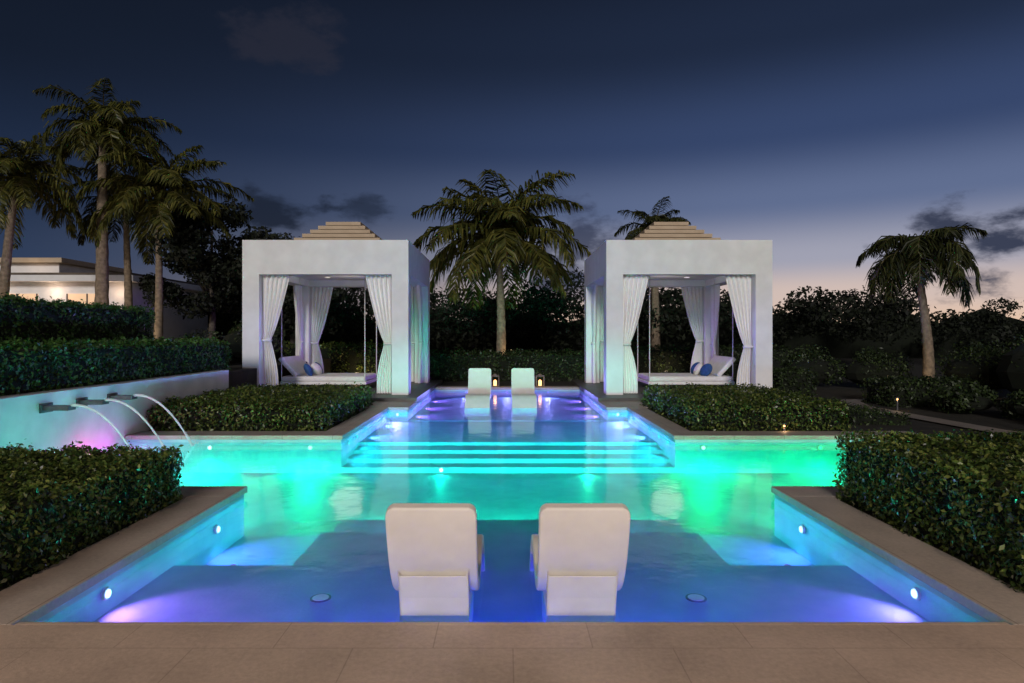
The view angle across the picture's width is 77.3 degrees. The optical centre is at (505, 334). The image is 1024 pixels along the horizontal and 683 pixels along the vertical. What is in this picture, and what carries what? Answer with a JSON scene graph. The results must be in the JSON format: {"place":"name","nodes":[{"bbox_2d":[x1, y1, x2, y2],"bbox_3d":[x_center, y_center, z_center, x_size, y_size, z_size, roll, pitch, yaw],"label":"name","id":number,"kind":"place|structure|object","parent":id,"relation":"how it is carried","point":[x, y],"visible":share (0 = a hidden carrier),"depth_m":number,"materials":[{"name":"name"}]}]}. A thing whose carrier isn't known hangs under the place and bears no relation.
{"place":"outdoors","nodes":[
{"label":"outdoors","id":0,"kind":"place"},
{"bbox_2d":[0,370,228,454],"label":"water feature wall","id":1,"kind":"structure","parent":0,"point":[21,418],"depth_m":10.56,"materials":[{"name":"white paint"}]},
{"bbox_2d":[39,402,75,413],"bbox_3d":[-6.640,1.080,9.500,0.400,0.140,0.260,0,0,0],"label":"water spout","id":2,"kind":"object","parent":1,"relation":"attached to","point":[46,407],"visible":0.95,"depth_m":9.41,"materials":[{"name":"grey metal"}]},
{"bbox_2d":[70,404,130,449],"bbox_3d":[-5.776,1.481,9.479,1.254,0.928,0.581,0,0,-22],"label":"water jet","id":3,"kind":"object","parent":2,"relation":"attached to","point":[102,416],"visible":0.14,"depth_m":9.48},
{"bbox_2d":[76,397,108,405],"bbox_3d":[-6.640,1.080,10.300,0.400,0.140,0.260,0,0,0],"label":"water spout","id":4,"kind":"object","parent":1,"relation":"attached to","point":[86,401],"visible":0.85,"depth_m":10.21,"materials":[{"name":"grey metal"}]},
{"bbox_2d":[104,398,183,451],"bbox_3d":[-5.827,1.481,10.266,1.248,0.926,0.701,0,0,0],"label":"water jet","id":5,"kind":"object","parent":4,"relation":"attached to","point":[138,413],"visible":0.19,"depth_m":10.29},
{"bbox_2d":[107,393,136,401],"bbox_3d":[-6.640,1.080,11.100,0.400,0.140,0.260,0,0,0],"label":"water spout","id":6,"kind":"object","parent":1,"relation":"attached to","point":[119,397],"visible":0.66,"depth_m":11.01,"materials":[{"name":"grey metal"}]},
{"bbox_2d":[133,394,210,447],"bbox_3d":[-5.778,1.482,11.116,1.346,0.927,0.586,0,0,0],"label":"water jet","id":7,"kind":"object","parent":6,"relation":"attached to","point":[191,443],"visible":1,"depth_m":11.09},
{"bbox_2d":[0,358,1023,590],"bbox_3d":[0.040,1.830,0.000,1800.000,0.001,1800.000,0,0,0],"label":"ground","id":8,"kind":"structure","parent":0,"point":[989,417],"depth_m":14.56,"materials":[{"name":"soil"}]},
{"bbox_2d":[0,439,188,588],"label":"clipped hedge","id":9,"kind":"object","parent":8,"relation":"on","point":[58,504],"visible":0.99,"depth_m":5.67,"materials":[{"name":"green plant"}]},
{"bbox_2d":[183,256,241,331],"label":"broadleaf tree","id":10,"kind":"object","parent":8,"relation":"on","point":[224,319],"visible":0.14,"depth_m":40.18,"materials":[{"name":"green plant"}]},
{"bbox_2d":[146,381,377,430],"bbox_3d":[-5.131,1.498,14.341,3.655,0.742,4.790,0,0,0],"label":"clipped hedge","id":11,"kind":"object","parent":8,"relation":"on","point":[269,407],"visible":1,"depth_m":12.31,"materials":[{"name":"green plant"}]},
{"bbox_2d":[225,345,345,388],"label":"raised terrace","id":12,"kind":"structure","parent":8,"relation":"on","point":[239,375],"depth_m":18.27,"materials":[{"name":"soil"}]},
{"bbox_2d":[0,131,85,297],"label":"coconut palm","id":13,"kind":"object","parent":12,"relation":"on","point":[21,185],"visible":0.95,"depth_m":24.39,"materials":[{"name":"green plant"}]},
{"bbox_2d":[0,292,155,348],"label":"terrace hedge","id":14,"kind":"object","parent":12,"relation":"on","point":[40,320],"visible":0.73,"depth_m":14.08,"materials":[{"name":"green plant"}]},
{"bbox_2d":[0,258,207,339],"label":"white villa","id":15,"kind":"object","parent":12,"relation":"on","point":[66,279],"visible":0.38,"depth_m":31.29,"materials":[{"name":"paint"}]},
{"bbox_2d":[9,294,94,303],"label":"windows","id":16,"kind":"structure","parent":15,"relation":"in","point":[76,297],"depth_m":30.97,"materials":[{"name":"brown"}]},
{"bbox_2d":[16,294,87,303],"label":"window frames","id":17,"kind":"structure","parent":15,"relation":"in","point":[16,294],"depth_m":30.94,"materials":[{"name":"metal"}]},
{"bbox_2d":[32,77,181,304],"bbox_3d":[-15.144,-4.045,24.384,4.820,10.311,4.612,0,0,0],"label":"coconut palm","id":18,"kind":"object","parent":12,"relation":"on","point":[104,123],"visible":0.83,"depth_m":23.72,"materials":[{"name":"green plant"}]},
{"bbox_2d":[52,167,166,310],"bbox_3d":[-16.500,-3.060,27.916,4.830,8.338,4.975,0,0,17],"label":"coconut palm","id":19,"kind":"object","parent":12,"relation":"on","point":[125,220],"visible":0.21,"depth_m":27.87,"materials":[{"name":"green plant"}]},
{"bbox_2d":[0,335,232,395],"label":"terrace hedge","id":20,"kind":"object","parent":12,"relation":"on","point":[27,366],"visible":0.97,"depth_m":11.36,"materials":[{"name":"green plant"}]},
{"bbox_2d":[76,134,253,338],"bbox_3d":[-13.065,-3.217,24.536,5.568,8.653,6.233,0,0,0],"label":"coconut palm","id":21,"kind":"object","parent":12,"relation":"on","point":[181,192],"visible":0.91,"depth_m":23.94,"materials":[{"name":"green plant"}]},
{"bbox_2d":[173,328,225,351],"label":"round shrub","id":22,"kind":"object","parent":12,"relation":"on","point":[200,335],"visible":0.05,"depth_m":19.67,"materials":[{"name":"green plant"}]},
{"bbox_2d":[137,200,278,339],"bbox_3d":[-12.316,-2.340,26.155,5.714,6.799,4.861,0,0,0],"label":"broadleaf tree","id":23,"kind":"object","parent":12,"relation":"on","point":[181,257],"visible":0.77,"depth_m":25.75,"materials":[{"name":"green plant"}]},
{"bbox_2d":[222,319,285,358],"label":"round shrub","id":24,"kind":"object","parent":12,"relation":"on","point":[234,338],"visible":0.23,"depth_m":21.39,"materials":[{"name":"green plant"}]},
{"bbox_2d":[278,338,414,379],"bbox_3d":[-8.297,1.009,26.695,9.930,1.768,2.059,0,0,0],"label":"garden hedge","id":25,"kind":"object","parent":12,"relation":"on","point":[348,358],"visible":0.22,"depth_m":26.07,"materials":[{"name":"green plant"}]},
{"bbox_2d":[234,232,346,346],"bbox_3d":[-9.403,-1.350,29.167,4.608,6.520,4.984,0,0,42],"label":"broadleaf tree","id":26,"kind":"object","parent":8,"relation":"on","point":[339,295],"visible":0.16,"depth_m":28.07,"materials":[{"name":"green plant"}]},
{"bbox_2d":[411,169,590,354],"bbox_3d":[-0.073,-2.578,27.448,7.771,9.080,7.250,0,0,-18],"label":"coconut palm","id":27,"kind":"object","parent":8,"relation":"on","point":[505,231],"visible":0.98,"depth_m":26.39,"materials":[{"name":"green plant"}]},
{"bbox_2d":[430,346,583,381],"bbox_3d":[0.057,1.157,25.913,7.430,1.465,1.872,0,0,0],"label":"garden hedge","id":28,"kind":"object","parent":8,"relation":"on","point":[552,365],"visible":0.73,"depth_m":25.27,"materials":[{"name":"green plant"}]},
{"bbox_2d":[295,380,723,402],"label":"cabana platform","id":29,"kind":"structure","parent":8,"relation":"on","point":[421,391],"depth_m":19.23,"materials":[{"name":"stone"}]},
{"bbox_2d":[242,222,429,394],"bbox_3d":[-5.165,-0.930,20.850,4.750,5.320,5.100,0,0,0],"label":"cabana","id":30,"kind":"object","parent":29,"relation":"on","point":[322,262],"visible":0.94,"depth_m":18.50,"materials":[{"name":"white paint"}]},
{"bbox_2d":[279,276,376,384],"bbox_3d":[-5.741,-0.195,20.900,2.762,3.490,1.900,0,0,0],"label":"hanging daybed","id":31,"kind":"object","parent":30,"relation":"hanging from","point":[300,370],"visible":0.95,"depth_m":20.01,"materials":[{"name":"fabric"}]},
{"bbox_2d":[584,222,771,394],"bbox_3d":[5.245,-0.930,20.850,4.750,5.320,5.100,0,0,0],"label":"cabana","id":32,"kind":"object","parent":29,"relation":"on","point":[692,262],"visible":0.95,"depth_m":18.49,"materials":[{"name":"white paint"}]},
{"bbox_2d":[637,276,735,384],"bbox_3d":[5.821,-0.195,20.900,2.762,3.490,1.900,0,0,0],"label":"hanging daybed","id":33,"kind":"object","parent":32,"relation":"hanging from","point":[713,370],"visible":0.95,"depth_m":20.01,"materials":[{"name":"fabric"}]},
{"bbox_2d":[0,622,1023,682],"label":"pool deck","id":34,"kind":"structure","parent":8,"relation":"on","point":[511,652],"depth_m":3.63,"materials":[{"name":"stone"}]},
{"bbox_2d":[34,389,989,621],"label":"swimming pool","id":35,"kind":"structure","parent":8,"relation":"in","point":[716,523],"depth_m":7.58,"materials":[{"name":"liquid"}]},
{"bbox_2d":[101,587,110,600],"bbox_3d":[-3.085,2.000,4.950,0.030,0.099,0.099,0,0,0],"label":"pool light","id":36,"kind":"object","parent":35,"relation":"attached to","point":[106,593],"visible":1,"depth_m":4.93,"materials":[{"name":"glass"}]},
{"bbox_2d":[214,525,219,533],"bbox_3d":[-3.085,2.080,6.850,0.030,0.099,0.099,0,0,0],"label":"pool light","id":37,"kind":"object","parent":35,"relation":"attached to","point":[217,529],"visible":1,"depth_m":6.82,"materials":[{"name":"plastic"}]},
{"bbox_2d":[310,593,330,602],"bbox_3d":[-1.520,2.158,5.250,0.170,0.014,0.170,0,0,0],"label":"pool drain","id":38,"kind":"object","parent":35,"relation":"on","point":[320,598],"visible":1,"depth_m":5.23,"materials":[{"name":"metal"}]},
{"bbox_2d":[385,503,484,621],"bbox_3d":[-0.490,1.640,5.024,0.596,1.061,1.745,0,0,0],"label":"pool lounger","id":39,"kind":"object","parent":35,"relation":"on","point":[436,555],"visible":0.98,"depth_m":4.28,"materials":[{"name":"plastic"}]},
{"bbox_2d":[464,368,490,415],"bbox_3d":[-0.760,1.558,17.745,0.668,1.188,1.955,0,0,0],"label":"pool lounger","id":40,"kind":"object","parent":35,"relation":"on","point":[477,398],"visible":1,"depth_m":18.25,"materials":[{"name":"plastic"}]},
{"bbox_2d":[411,391,596,413],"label":"water","id":41,"kind":"structure","parent":35,"relation":"in","point":[503,395],"depth_m":19.78,"materials":[{"name":"blue liquid"}]},
{"bbox_2d":[0,386,1023,624],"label":"pool coping","id":42,"kind":"object","parent":35,"relation":"in","point":[43,592],"visible":0.85,"depth_m":5.75,"materials":[{"name":"beige stone"}]},
{"bbox_2d":[491,374,498,386],"bbox_3d":[-0.380,1.575,22.350,0.289,0.450,0.289,0,0,0],"label":"lantern","id":43,"kind":"object","parent":42,"relation":"on","point":[494,381],"visible":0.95,"depth_m":22.25,"materials":[{"name":"black metal"}]},
{"bbox_2d":[536,374,543,386],"bbox_3d":[1.190,1.575,22.350,0.289,0.450,0.289,0,0,0],"label":"lantern","id":44,"kind":"object","parent":42,"relation":"on","point":[539,381],"visible":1,"depth_m":22.29,"materials":[{"name":"black metal"}]},
{"bbox_2d":[511,368,536,415],"bbox_3d":[0.490,1.558,17.745,0.668,1.188,1.955,0,0,0],"label":"pool lounger","id":45,"kind":"object","parent":35,"relation":"on","point":[524,398],"visible":1,"depth_m":18.29,"materials":[{"name":"plastic"}]},
{"bbox_2d":[530,503,629,621],"bbox_3d":[0.515,1.640,5.024,0.596,1.061,1.745,0,0,0],"label":"pool lounger","id":46,"kind":"object","parent":35,"relation":"on","point":[578,556],"visible":0.98,"depth_m":4.28,"materials":[{"name":"plastic"}]},
{"bbox_2d":[685,593,706,602],"bbox_3d":[1.560,2.158,5.250,0.170,0.014,0.170,0,0,0],"label":"pool drain","id":47,"kind":"object","parent":35,"relation":"on","point":[696,598],"visible":1,"depth_m":5.23,"materials":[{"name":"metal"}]},
{"bbox_2d":[799,525,804,533],"bbox_3d":[3.165,2.080,6.850,0.030,0.099,0.099,0,0,0],"label":"pool light","id":48,"kind":"object","parent":35,"relation":"attached to","point":[802,529],"visible":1,"depth_m":6.82,"materials":[{"name":"glass"}]},
{"bbox_2d":[911,587,920,600],"bbox_3d":[3.165,2.000,4.950,0.030,0.099,0.099,0,0,0],"label":"pool light","id":49,"kind":"object","parent":35,"relation":"attached to","point":[915,593],"visible":1,"depth_m":4.93,"materials":[{"name":"glass"}]},
{"bbox_2d":[208,264,1023,355],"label":"distant trees","id":50,"kind":"object","parent":8,"relation":"on","point":[535,310],"visible":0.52,"depth_m":36.40,"materials":[{"name":"green plant"}]},
{"bbox_2d":[208,308,1023,357],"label":"background thicket","id":51,"kind":"object","parent":8,"relation":"on","point":[838,349],"visible":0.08,"depth_m":49.92,"materials":[{"name":"green plant"}]},
{"bbox_2d":[614,196,690,347],"bbox_3d":[8.392,-2.655,34.965,4.342,9.232,4.309,0,0,-28],"label":"coconut palm","id":52,"kind":"object","parent":8,"relation":"on","point":[649,220],"visible":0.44,"depth_m":34.78,"materials":[{"name":"green plant"}]},
{"bbox_2d":[631,342,793,377],"bbox_3d":[7.862,1.073,27.688,8.866,1.638,2.094,0,0,0],"label":"garden hedge","id":53,"kind":"object","parent":8,"relation":"on","point":[671,360],"visible":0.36,"depth_m":27.07,"materials":[{"name":"green plant"}]},
{"bbox_2d":[639,382,854,430],"bbox_3d":[5.024,1.509,14.369,3.340,0.726,4.829,0,0,0],"label":"clipped hedge","id":54,"kind":"object","parent":8,"relation":"on","point":[703,407],"visible":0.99,"depth_m":12.32,"materials":[{"name":"green plant"}]},
{"bbox_2d":[728,343,783,372],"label":"round shrub","id":55,"kind":"object","parent":8,"relation":"on","point":[776,363],"visible":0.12,"depth_m":22.56,"materials":[{"name":"green plant"}]},
{"bbox_2d":[772,365,818,397],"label":"garden hedge","id":56,"kind":"object","parent":8,"relation":"on","point":[788,379],"visible":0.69,"depth_m":18.67,"materials":[{"name":"green plant"}]},
{"bbox_2d":[780,344,850,385],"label":"round shrub","id":57,"kind":"object","parent":8,"relation":"on","point":[825,369],"visible":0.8,"depth_m":22.00,"materials":[{"name":"green plant"}]},
{"bbox_2d":[796,395,911,424],"bbox_3d":[7.655,1.676,14.741,1.430,0.380,3.672,0,0,0],"label":"garden hedge","id":58,"kind":"object","parent":8,"relation":"on","point":[864,415],"visible":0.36,"depth_m":13.09,"materials":[{"name":"green plant"}]},
{"bbox_2d":[842,346,913,386],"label":"round shrub","id":59,"kind":"object","parent":8,"relation":"on","point":[856,371],"visible":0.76,"depth_m":21.31,"materials":[{"name":"green plant"}]},
{"bbox_2d":[856,223,987,378],"bbox_3d":[12.933,-0.712,20.166,3.365,5.346,3.569,0,0,0],"label":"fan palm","id":60,"kind":"object","parent":8,"relation":"on","point":[917,256],"visible":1,"depth_m":19.45,"materials":[{"name":"green plant"}]},
{"bbox_2d":[860,372,991,407],"bbox_3d":[10.981,1.432,16.862,2.864,0.889,1.614,0,0,0],"label":"garden hedge","id":61,"kind":"object","parent":8,"relation":"on","point":[915,392],"visible":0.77,"depth_m":16.29,"materials":[{"name":"green plant"}]},
{"bbox_2d":[831,421,1023,592],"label":"clipped hedge","id":62,"kind":"object","parent":8,"relation":"on","point":[959,498],"visible":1,"depth_m":5.62,"materials":[{"name":"green plant"}]},
{"bbox_2d":[930,384,998,412],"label":"round shrub","id":63,"kind":"object","parent":8,"relation":"on","point":[953,399],"visible":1,"depth_m":14.57,"materials":[{"name":"green plant"}]},
{"bbox_2d":[935,338,1012,393],"bbox_3d":[14.597,0.939,19.686,2.370,1.748,2.410,0,0,0],"label":"round shrub","id":64,"kind":"object","parent":8,"relation":"on","point":[975,365],"visible":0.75,"depth_m":19.20,"materials":[{"name":"green plant"}]},
{"bbox_2d":[994,389,1023,418],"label":"round shrub","id":65,"kind":"object","parent":8,"relation":"on","point":[1014,406],"visible":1,"depth_m":13.58,"materials":[{"name":"green plant"}]},
{"bbox_2d":[996,334,1023,392],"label":"round shrub","id":66,"kind":"object","parent":8,"relation":"on","point":[1010,370],"visible":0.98,"depth_m":15.18,"materials":[{"name":"green plant"}]},
{"bbox_2d":[0,0,1023,322],"label":"sky","id":67,"kind":"structure","parent":0,"point":[820,130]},
{"bbox_2d":[840,398,1020,432],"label":"garden path","id":68,"kind":"structure","parent":0,"point":[943,421],"depth_m":13.44,"materials":[{"name":"grey concrete"}]},
{"bbox_2d":[995,331,1023,363],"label":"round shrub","id":69,"kind":"object","parent":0,"point":[1009,343],"visible":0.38,"depth_m":17.33,"materials":[{"name":"green plant"}]}
]}

